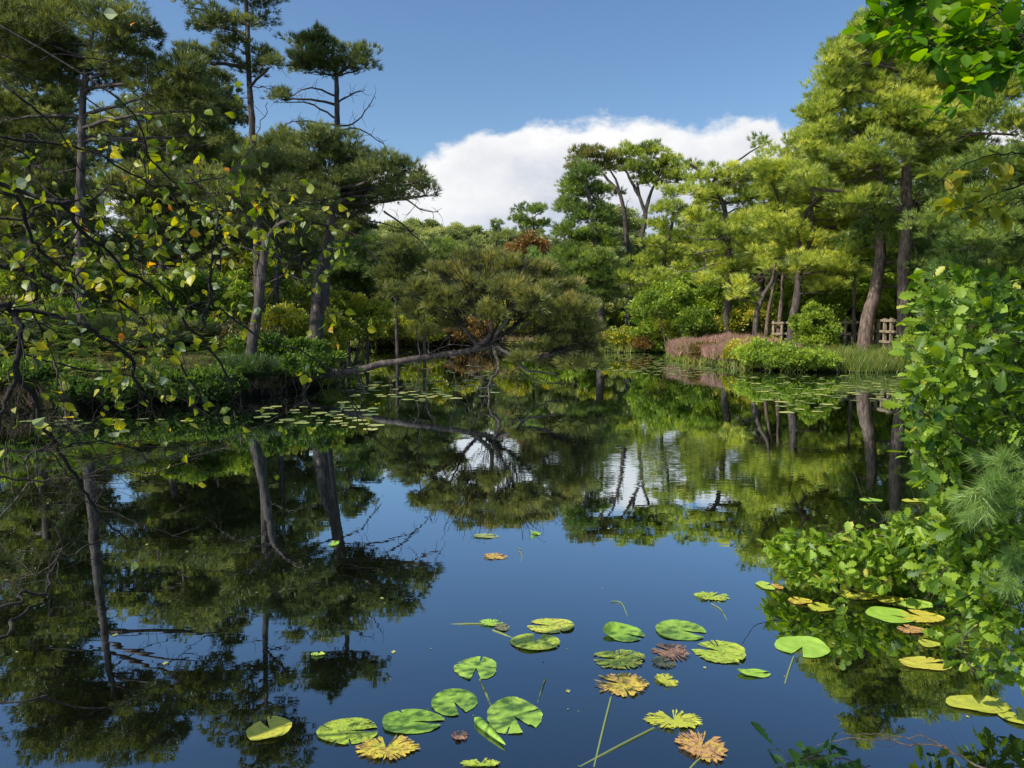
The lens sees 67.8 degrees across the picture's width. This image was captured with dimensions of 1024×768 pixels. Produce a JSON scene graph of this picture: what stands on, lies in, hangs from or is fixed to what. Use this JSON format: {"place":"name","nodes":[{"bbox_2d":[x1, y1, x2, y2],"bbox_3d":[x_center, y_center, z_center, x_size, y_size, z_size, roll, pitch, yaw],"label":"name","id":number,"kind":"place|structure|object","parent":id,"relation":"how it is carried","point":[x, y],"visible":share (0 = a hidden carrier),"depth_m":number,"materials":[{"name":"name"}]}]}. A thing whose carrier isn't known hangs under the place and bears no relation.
{"place":"outdoors","nodes":[
{"label":"outdoors","id":0,"kind":"place"},
{"bbox_2d":[0,252,1021,410],"bbox_3d":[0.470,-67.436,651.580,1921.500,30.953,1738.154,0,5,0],"label":"ground","id":1,"kind":"structure","parent":0,"point":[245,395],"depth_m":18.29,"materials":[{"name":"plant"}]},
{"bbox_2d":[0,270,94,303],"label":"birch bush","id":2,"kind":"object","parent":1,"relation":"on","point":[18,292],"visible":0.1,"depth_m":21.53,"materials":[{"name":"green plant"}]},
{"bbox_2d":[0,349,106,385],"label":"bilberry bush","id":3,"kind":"object","parent":1,"relation":"on","point":[6,364],"visible":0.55,"depth_m":14.60,"materials":[{"name":"green plant"}]},
{"bbox_2d":[0,0,109,241],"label":"pine tree","id":4,"kind":"object","parent":1,"relation":"on","point":[60,102],"visible":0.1,"depth_m":26.26,"materials":[{"name":"green plant"}]},
{"bbox_2d":[0,86,142,305],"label":"pine tree","id":5,"kind":"object","parent":1,"relation":"on","point":[60,153],"visible":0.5,"depth_m":20.41,"materials":[{"name":"green plant"}]},
{"bbox_2d":[39,368,161,405],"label":"bilberry bush","id":6,"kind":"object","parent":1,"relation":"on","point":[79,385],"visible":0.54,"depth_m":14.39,"materials":[{"name":"green plant"}]},
{"bbox_2d":[67,313,145,337],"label":"bank shrub","id":7,"kind":"object","parent":1,"relation":"on","point":[107,319],"visible":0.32,"depth_m":17.69,"materials":[{"name":"green plant"}]},
{"bbox_2d":[59,266,168,314],"bbox_3d":[-12.506,-2.769,23.936,4.945,1.947,4.448,0,5,0],"label":"birch bush","id":8,"kind":"object","parent":1,"relation":"on","point":[131,292],"visible":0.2,"depth_m":23.11,"materials":[{"name":"green plant"}]},
{"bbox_2d":[0,0,234,337],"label":"pine tree","id":9,"kind":"object","parent":1,"relation":"on","point":[42,25],"visible":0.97,"depth_m":16.89,"materials":[{"name":"green plant"}]},
{"bbox_2d":[101,318,192,350],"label":"bank shrub","id":10,"kind":"object","parent":1,"relation":"on","point":[117,331],"visible":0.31,"depth_m":17.55,"materials":[{"name":"green plant"}]},
{"bbox_2d":[76,91,235,273],"bbox_3d":[-11.888,-6.512,26.647,6.552,8.865,5.357,0,5,0],"label":"pine tree","id":11,"kind":"object","parent":1,"relation":"on","point":[216,144],"visible":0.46,"depth_m":25.97,"materials":[{"name":"green plant"}]},
{"bbox_2d":[0,376,341,411],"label":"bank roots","id":12,"kind":"object","parent":1,"relation":"on","point":[256,394],"visible":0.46,"depth_m":16.54,"materials":[{"name":"brown plant"}]},
{"bbox_2d":[123,90,232,266],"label":"pine tree","id":13,"kind":"object","parent":1,"relation":"on","point":[158,132],"visible":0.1,"depth_m":26.98,"materials":[{"name":"green plant"}]},
{"bbox_2d":[160,315,227,340],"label":"bank shrub","id":14,"kind":"object","parent":1,"relation":"on","point":[215,329],"visible":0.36,"depth_m":19.10,"materials":[{"name":"green plant"}]},
{"bbox_2d":[137,265,252,318],"bbox_3d":[-9.749,-2.644,23.965,3.473,2.301,3.222,0,5,0],"label":"birch bush","id":15,"kind":"object","parent":1,"relation":"on","point":[239,297],"visible":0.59,"depth_m":23.00,"materials":[{"name":"green plant"}]},
{"bbox_2d":[140,361,250,404],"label":"bilberry bush","id":16,"kind":"object","parent":1,"relation":"on","point":[210,373],"visible":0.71,"depth_m":15.26,"materials":[{"name":"green plant"}]},
{"bbox_2d":[0,0,409,767],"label":"overhanging tree","id":17,"kind":"object","parent":1,"relation":"on","point":[18,264],"visible":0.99,"depth_m":2.61,"materials":[{"name":"green plant"}]},
{"bbox_2d":[0,360,328,648],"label":"dead twigs","id":18,"kind":"object","parent":17,"relation":"attached to","point":[43,449],"visible":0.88,"depth_m":2.55,"materials":[{"name":"wood"}]},
{"bbox_2d":[164,66,249,274],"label":"pine tree","id":19,"kind":"object","parent":1,"relation":"on","point":[226,79],"visible":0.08,"depth_m":32.93,"materials":[{"name":"green plant"}]},
{"bbox_2d":[169,0,289,298],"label":"pine tree","id":20,"kind":"object","parent":1,"relation":"on","point":[210,18],"visible":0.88,"depth_m":21.86,"materials":[{"name":"green plant"}]},
{"bbox_2d":[198,350,289,382],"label":"gorse bush","id":21,"kind":"object","parent":1,"relation":"on","point":[254,366],"visible":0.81,"depth_m":16.66,"materials":[{"name":"green plant"}]},
{"bbox_2d":[221,247,279,323],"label":"thicket","id":22,"kind":"object","parent":1,"relation":"on","point":[225,267],"visible":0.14,"depth_m":36.92,"materials":[{"name":"green plant"}]},
{"bbox_2d":[222,328,293,356],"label":"bank shrub","id":23,"kind":"object","parent":1,"relation":"on","point":[231,344],"visible":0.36,"depth_m":17.70,"materials":[{"name":"green plant"}]},
{"bbox_2d":[186,121,340,304],"bbox_3d":[-9.521,-5.549,28.754,6.166,8.560,3.681,0,5,0],"label":"pine tree","id":24,"kind":"object","parent":1,"relation":"on","point":[264,140],"visible":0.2,"depth_m":28.70,"materials":[{"name":"green plant"}]},
{"bbox_2d":[194,170,342,356],"bbox_3d":[-5.353,-2.441,17.280,3.772,4.776,2.058,1,5,17],"label":"pine tree","id":25,"kind":"object","parent":1,"relation":"on","point":[302,194],"visible":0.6,"depth_m":17.06,"materials":[{"name":"green plant"}]},
{"bbox_2d":[242,276,333,319],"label":"thicket","id":26,"kind":"object","parent":1,"relation":"on","point":[300,289],"visible":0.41,"depth_m":28.28,"materials":[{"name":"green plant"}]},
{"bbox_2d":[266,336,349,394],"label":"bank shrub","id":27,"kind":"object","parent":1,"relation":"on","point":[295,361],"visible":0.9,"depth_m":17.14,"materials":[{"name":"green plant"}]},
{"bbox_2d":[278,161,337,312],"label":"pine tree","id":28,"kind":"object","parent":1,"relation":"on","point":[301,267],"visible":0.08,"depth_m":47.37,"materials":[{"name":"green plant"}]},
{"bbox_2d":[261,300,359,350],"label":"birch bush","id":29,"kind":"object","parent":1,"relation":"on","point":[296,324],"visible":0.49,"depth_m":21.36,"materials":[{"name":"green plant"}]},
{"bbox_2d":[258,18,385,309],"bbox_3d":[-5.932,-5.930,24.199,4.197,10.735,2.233,0,5,0],"label":"pine tree","id":30,"kind":"object","parent":1,"relation":"on","point":[316,43],"visible":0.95,"depth_m":23.81,"materials":[{"name":"green plant"}]},
{"bbox_2d":[217,117,443,339],"bbox_3d":[-4.681,-3.433,19.508,5.871,6.466,3.846,0,5,0],"label":"pine tree","id":31,"kind":"object","parent":1,"relation":"on","point":[367,164],"visible":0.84,"depth_m":19.04,"materials":[{"name":"green plant"}]},
{"bbox_2d":[307,250,379,355],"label":"young pine","id":32,"kind":"object","parent":1,"relation":"on","point":[347,275],"visible":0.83,"depth_m":35.03,"materials":[{"name":"green plant"}]},
{"bbox_2d":[319,166,381,292],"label":"pine tree","id":33,"kind":"object","parent":1,"relation":"on","point":[353,224],"visible":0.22,"depth_m":51.76,"materials":[{"name":"green plant"}]},
{"bbox_2d":[304,290,397,363],"bbox_3d":[-6.413,-1.922,30.067,3.646,3.646,3.549,0,5,0],"label":"birch bush","id":34,"kind":"object","parent":1,"relation":"on","point":[361,305],"visible":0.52,"depth_m":29.63,"materials":[{"name":"green plant"}]},
{"bbox_2d":[332,230,417,354],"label":"young pine","id":35,"kind":"object","parent":1,"relation":"on","point":[367,237],"visible":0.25,"depth_m":36.36,"materials":[{"name":"green plant"}]},
{"bbox_2d":[361,230,439,357],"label":"young pine","id":36,"kind":"object","parent":1,"relation":"on","point":[399,257],"visible":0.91,"depth_m":33.25,"materials":[{"name":"green plant"}]},
{"bbox_2d":[0,315,802,408],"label":"heather","id":37,"kind":"object","parent":1,"relation":"on","point":[676,346],"visible":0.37,"depth_m":17.47,"materials":[{"name":"plant"}]},
{"bbox_2d":[731,335,794,366],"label":"heather bush","id":38,"kind":"object","parent":37,"relation":"on","point":[751,351],"visible":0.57,"depth_m":25.66,"materials":[{"name":"green plant"}]},
{"bbox_2d":[761,342,825,370],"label":"heather bush","id":39,"kind":"object","parent":37,"relation":"on","point":[784,356],"visible":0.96,"depth_m":24.71,"materials":[{"name":"green plant"}]},
{"bbox_2d":[369,313,446,346],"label":"birch bush","id":40,"kind":"object","parent":1,"relation":"on","point":[403,323],"visible":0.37,"depth_m":46.79,"materials":[{"name":"green plant"}]},
{"bbox_2d":[388,234,471,354],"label":"young pine","id":41,"kind":"object","parent":1,"relation":"on","point":[437,248],"visible":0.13,"depth_m":35.82,"materials":[{"name":"green plant"}]},
{"bbox_2d":[0,308,890,389],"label":"bracken","id":42,"kind":"object","parent":1,"relation":"on","point":[111,312],"visible":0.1,"depth_m":17.10,"materials":[{"name":"plant"}]},
{"bbox_2d":[282,237,619,397],"bbox_3d":[-1.699,-1.435,18.048,8.499,4.122,3.307,1,5,10],"label":"fallen pine","id":43,"kind":"object","parent":1,"relation":"on","point":[520,289],"visible":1,"depth_m":17.60,"materials":[{"name":"green plant"}]},
{"bbox_2d":[435,314,495,343],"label":"gorse bush","id":44,"kind":"object","parent":1,"relation":"on","point":[459,332],"visible":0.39,"depth_m":50.46,"materials":[{"name":"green plant"}]},
{"bbox_2d":[501,228,552,256],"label":"tree","id":45,"kind":"object","parent":1,"relation":"on","point":[522,241],"visible":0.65,"depth_m":58.70,"materials":[{"name":"red plant"}]},
{"bbox_2d":[506,200,554,260],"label":"pine tree","id":46,"kind":"object","parent":1,"relation":"on","point":[526,221],"visible":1,"depth_m":65.01,"materials":[{"name":"green plant"}]},
{"bbox_2d":[542,157,630,336],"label":"pine tree","id":47,"kind":"object","parent":1,"relation":"on","point":[574,185],"visible":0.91,"depth_m":43.23,"materials":[{"name":"green plant"}]},
{"bbox_2d":[563,142,654,325],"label":"pine tree","id":48,"kind":"object","parent":1,"relation":"on","point":[590,153],"visible":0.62,"depth_m":46.11,"materials":[{"name":"green plant"}]},
{"bbox_2d":[582,202,648,287],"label":"broadleaf tree","id":49,"kind":"object","parent":1,"relation":"on","point":[634,225],"visible":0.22,"depth_m":96.00,"materials":[{"name":"plant"}]},
{"bbox_2d":[601,137,690,313],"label":"pine tree","id":50,"kind":"object","parent":1,"relation":"on","point":[642,151],"visible":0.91,"depth_m":46.04,"materials":[{"name":"green plant"}]},
{"bbox_2d":[611,181,700,296],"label":"pine tree","id":51,"kind":"object","parent":1,"relation":"on","point":[668,249],"visible":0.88,"depth_m":41.25,"materials":[{"name":"green plant"}]},
{"bbox_2d":[624,278,718,341],"bbox_3d":[7.918,-3.224,38.763,3.653,4.357,4.556,-4,6,-40],"label":"thicket","id":52,"kind":"object","parent":1,"relation":"on","point":[682,290],"visible":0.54,"depth_m":38.03,"materials":[{"name":"green plant"}]},
{"bbox_2d":[632,280,716,354],"bbox_3d":[7.773,-2.923,36.184,3.967,4.145,3.212,0,5,0],"label":"thicket","id":53,"kind":"object","parent":1,"relation":"on","point":[691,321],"visible":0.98,"depth_m":36.01,"materials":[{"name":"green plant"}]},
{"bbox_2d":[648,298,711,340],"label":"birch bush","id":54,"kind":"object","parent":1,"relation":"on","point":[669,332],"visible":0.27,"depth_m":38.39,"materials":[{"name":"green plant"}]},
{"bbox_2d":[628,285,734,339],"bbox_3d":[8.703,-3.136,39.310,4.376,4.035,5.213,-3,6,-33],"label":"thicket","id":55,"kind":"object","parent":1,"relation":"on","point":[683,302],"visible":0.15,"depth_m":39.40,"materials":[{"name":"green plant"}]},
{"bbox_2d":[670,191,737,276],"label":"pine tree","id":56,"kind":"object","parent":1,"relation":"on","point":[698,257],"visible":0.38,"depth_m":52.69,"materials":[{"name":"green plant"}]},
{"bbox_2d":[685,313,752,337],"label":"willow bush","id":57,"kind":"object","parent":1,"relation":"on","point":[717,329],"visible":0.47,"depth_m":35.98,"materials":[{"name":"green plant"}]},
{"bbox_2d":[674,130,779,333],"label":"pine tree","id":58,"kind":"object","parent":1,"relation":"on","point":[729,227],"visible":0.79,"depth_m":35.06,"materials":[{"name":"green plant"}]},
{"bbox_2d":[686,277,779,319],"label":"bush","id":59,"kind":"object","parent":1,"relation":"on","point":[698,297],"visible":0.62,"depth_m":37.55,"materials":[{"name":"green plant"}]},
{"bbox_2d":[719,300,776,335],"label":"birch bush","id":60,"kind":"object","parent":1,"relation":"on","point":[745,311],"visible":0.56,"depth_m":35.77,"materials":[{"name":"green plant"}]},
{"bbox_2d":[722,252,785,336],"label":"pine tree","id":61,"kind":"object","parent":1,"relation":"on","point":[737,279],"visible":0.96,"depth_m":30.81,"materials":[{"name":"green plant"}]},
{"bbox_2d":[721,173,798,295],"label":"pine tree","id":62,"kind":"object","parent":1,"relation":"on","point":[750,273],"visible":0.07,"depth_m":38.28,"materials":[{"name":"green plant"}]},
{"bbox_2d":[598,340,934,372],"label":"reeds","id":63,"kind":"object","parent":1,"relation":"on","point":[877,361],"visible":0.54,"depth_m":25.32,"materials":[{"name":"green plant"}]},
{"bbox_2d":[748,283,808,337],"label":"oak bush","id":64,"kind":"object","parent":1,"relation":"on","point":[789,290],"visible":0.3,"depth_m":39.07,"materials":[{"name":"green plant"}]},
{"bbox_2d":[787,299,844,348],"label":"holly bush","id":65,"kind":"object","parent":1,"relation":"on","point":[814,322],"visible":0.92,"depth_m":29.47,"materials":[{"name":"green plant"}]},
{"bbox_2d":[792,346,845,370],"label":"bramble bush","id":66,"kind":"object","parent":1,"relation":"on","point":[829,359],"visible":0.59,"depth_m":24.60,"materials":[{"name":"green plant"}]},
{"bbox_2d":[741,128,897,341],"bbox_3d":[12.915,-5.782,30.547,7.820,8.898,5.060,0,5,0],"label":"pine tree","id":67,"kind":"object","parent":1,"relation":"on","point":[806,258],"visible":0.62,"depth_m":30.39,"materials":[{"name":"green plant"}]},
{"bbox_2d":[787,275,863,332],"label":"oak bush","id":68,"kind":"object","parent":1,"relation":"on","point":[841,301],"visible":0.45,"depth_m":35.13,"materials":[{"name":"green plant"}]},
{"bbox_2d":[779,120,901,293],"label":"pine tree","id":69,"kind":"object","parent":1,"relation":"on","point":[816,242],"visible":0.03,"depth_m":34.47,"materials":[{"name":"green plant"}]},
{"bbox_2d":[822,221,874,345],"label":"pine tree","id":70,"kind":"object","parent":1,"relation":"on","point":[841,252],"visible":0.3,"depth_m":30.74,"materials":[{"name":"green plant"}]},
{"bbox_2d":[873,318,896,348],"bbox_3d":[14.018,-1.748,28.955,0.137,1.533,2.521,0,5,-1],"label":"rail fence","id":71,"kind":"object","parent":1,"relation":"on","point":[884,331],"visible":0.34,"depth_m":28.63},
{"bbox_2d":[830,175,945,349],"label":"pine tree","id":72,"kind":"object","parent":1,"relation":"on","point":[881,238],"visible":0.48,"depth_m":28.66,"materials":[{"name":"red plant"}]},
{"bbox_2d":[851,274,927,340],"bbox_3d":[16.360,-3.162,32.805,3.215,3.195,3.071,0,5,0],"label":"oak bush","id":73,"kind":"object","parent":1,"relation":"on","point":[887,306],"visible":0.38,"depth_m":32.37,"materials":[{"name":"green plant"}]},
{"bbox_2d":[776,0,1023,339],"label":"pine tree","id":74,"kind":"object","parent":1,"relation":"on","point":[893,117],"visible":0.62,"depth_m":25.41,"materials":[{"name":"green plant"}]},
{"bbox_2d":[890,315,940,361],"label":"oak bush","id":75,"kind":"object","parent":1,"relation":"on","point":[910,335],"visible":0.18,"depth_m":25.00,"materials":[{"name":"green plant"}]},
{"bbox_2d":[868,129,989,319],"bbox_3d":[18.896,-6.957,34.543,5.252,10.723,4.985,1,5,15],"label":"pine tree","id":76,"kind":"object","parent":1,"relation":"on","point":[917,205],"visible":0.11,"depth_m":34.33,"materials":[{"name":"green plant"}]},
{"bbox_2d":[842,0,1023,127],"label":"beech tree","id":77,"kind":"object","parent":1,"relation":"on","point":[1004,56],"visible":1,"depth_m":2.80,"materials":[{"name":"green plant"}]},
{"bbox_2d":[751,721,870,767],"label":"oak sprig","id":78,"kind":"object","parent":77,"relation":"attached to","point":[811,757],"visible":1,"depth_m":2.35,"materials":[{"name":"green plant"}]},
{"bbox_2d":[814,707,985,767],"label":"dead twig","id":79,"kind":"object","parent":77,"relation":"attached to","point":[947,748],"visible":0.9,"depth_m":2.78,"materials":[{"name":"wood"}]},
{"bbox_2d":[914,148,1023,233],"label":"beech branch","id":80,"kind":"object","parent":77,"relation":"attached to","point":[998,166],"visible":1,"depth_m":2.87,"materials":[{"name":"green plant"}]},
{"bbox_2d":[915,217,977,316],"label":"spruce tree","id":81,"kind":"object","parent":1,"relation":"on","point":[959,257],"visible":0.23,"depth_m":24.34,"materials":[{"name":"plant"}]},
{"bbox_2d":[882,261,1023,695],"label":"oak tree","id":82,"kind":"object","parent":1,"relation":"on","point":[953,381],"visible":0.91,"depth_m":3.15,"materials":[{"name":"green plant"}]},
{"bbox_2d":[742,471,969,614],"bbox_3d":[2.514,0.962,4.800,2.071,0.808,1.007,0,5,0],"label":"oak branch","id":83,"kind":"object","parent":82,"relation":"attached to","point":[886,554],"visible":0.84,"depth_m":4.73,"materials":[{"name":"green plant"}]},
{"bbox_2d":[895,140,1023,310],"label":"pine tree","id":84,"kind":"object","parent":1,"relation":"on","point":[986,244],"visible":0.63,"depth_m":23.86,"materials":[{"name":"green plant"}]},
{"bbox_2d":[0,346,1023,767],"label":"pond water","id":85,"kind":"structure","parent":0,"point":[684,476],"depth_m":5.05,"materials":[{"name":"liquid"}]},
{"bbox_2d":[246,716,291,740],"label":"lily pad","id":86,"kind":"object","parent":85,"relation":"on","point":[260,730],"visible":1,"depth_m":3.17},
{"bbox_2d":[316,717,377,743],"bbox_3d":[-0.679,1.433,3.155,0.254,0.009,0.206,0,5,0],"label":"lily pad","id":87,"kind":"object","parent":85,"relation":"on","point":[339,731],"visible":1,"depth_m":3.15,"materials":[{"name":"plant"}]},
{"bbox_2d":[356,734,419,759],"bbox_3d":[-0.496,1.444,3.031,0.264,0.009,0.195,0,5,0],"label":"lily pad","id":88,"kind":"object","parent":85,"relation":"on","point":[381,749],"visible":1,"depth_m":3.03,"materials":[{"name":"plant"}]},
{"bbox_2d":[382,709,444,733],"bbox_3d":[-0.419,1.427,3.232,0.263,0.009,0.200,0,5,0],"label":"lily pad","id":89,"kind":"object","parent":85,"relation":"on","point":[398,722],"visible":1,"depth_m":3.23,"materials":[{"name":"plant"}]},
{"bbox_2d":[431,688,476,715],"bbox_3d":[-0.257,1.414,3.389,0.206,0.009,0.234,0,5,0],"label":"lily pad","id":90,"kind":"object","parent":85,"relation":"on","point":[442,702],"visible":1,"depth_m":3.40,"materials":[{"name":"plant"}]},
{"bbox_2d":[454,656,495,705],"bbox_3d":[-0.180,1.403,3.588,0.214,0.021,0.502,0,5,0],"label":"lily pad","id":91,"kind":"object","parent":85,"relation":"on","point":[485,668],"visible":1,"depth_m":3.72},
{"bbox_2d":[487,696,542,733],"bbox_3d":[0.013,1.423,3.281,0.241,0.009,0.301,0,5,0],"label":"lily pad","id":92,"kind":"object","parent":85,"relation":"on","point":[502,712],"visible":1,"depth_m":3.29,"materials":[{"name":"plant"}]},
{"bbox_2d":[510,633,559,649],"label":"lily pad","id":93,"kind":"object","parent":85,"relation":"on","point":[525,641],"visible":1,"depth_m":4.03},
{"bbox_2d":[527,618,573,632],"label":"lily pad","id":94,"kind":"object","parent":85,"relation":"on","point":[556,626],"visible":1,"depth_m":4.24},
{"bbox_2d":[594,649,645,668],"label":"lily pad","id":95,"kind":"object","parent":85,"relation":"on","point":[625,660],"visible":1,"depth_m":3.82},
{"bbox_2d":[593,672,648,766],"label":"lily pad","id":96,"kind":"object","parent":85,"relation":"on","point":[625,680],"visible":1,"depth_m":3.54,"materials":[{"name":"plant"}]},
{"bbox_2d":[603,622,644,641],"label":"lily pad","id":97,"kind":"object","parent":85,"relation":"on","point":[616,630],"visible":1,"depth_m":4.15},
{"bbox_2d":[580,709,701,766],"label":"lily pad","id":98,"kind":"object","parent":85,"relation":"on","point":[678,721],"visible":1,"depth_m":3.23,"materials":[{"name":"plant"}]},
{"bbox_2d":[655,620,705,639],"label":"lily pad","id":99,"kind":"object","parent":85,"relation":"on","point":[672,629],"visible":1,"depth_m":4.19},
{"bbox_2d":[675,729,727,767],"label":"lily pad","id":100,"kind":"object","parent":85,"relation":"on","point":[695,746],"visible":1,"depth_m":3.04,"materials":[{"name":"plant"}]},
{"bbox_2d":[692,640,745,662],"bbox_3d":[1.067,1.369,3.915,0.276,0.009,0.280,0,5,0],"label":"lily pad","id":101,"kind":"object","parent":85,"relation":"on","point":[730,652],"visible":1,"depth_m":3.90,"materials":[{"name":"plant"}]},
{"bbox_2d":[774,636,830,683],"bbox_3d":[1.404,1.379,3.865,0.585,0.020,0.262,-5,7,-43],"label":"lily pad","id":102,"kind":"object","parent":85,"relation":"on","point":[813,647],"visible":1,"depth_m":3.97,"materials":[{"name":"plant"}]},
{"bbox_2d":[865,606,911,622],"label":"lily pad","id":103,"kind":"object","parent":85,"relation":"on","point":[886,614],"visible":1,"depth_m":4.40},
{"bbox_2d":[899,656,950,669],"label":"lily pad","id":104,"kind":"object","parent":85,"relation":"on","point":[923,662],"visible":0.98,"depth_m":3.77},
{"bbox_2d":[946,695,1012,712],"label":"lily pad","id":105,"kind":"object","parent":85,"relation":"on","point":[988,704],"visible":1,"depth_m":3.38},
{"bbox_2d":[1,0,1023,250],"label":"sky","id":106,"kind":"structure","parent":0,"point":[493,96],"materials":[{"name":"blue"}]},
{"bbox_2d":[939,438,1023,608],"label":"pine branch","id":107,"kind":"object","parent":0,"point":[982,506],"visible":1,"depth_m":2.58,"materials":[{"name":"green plant"}]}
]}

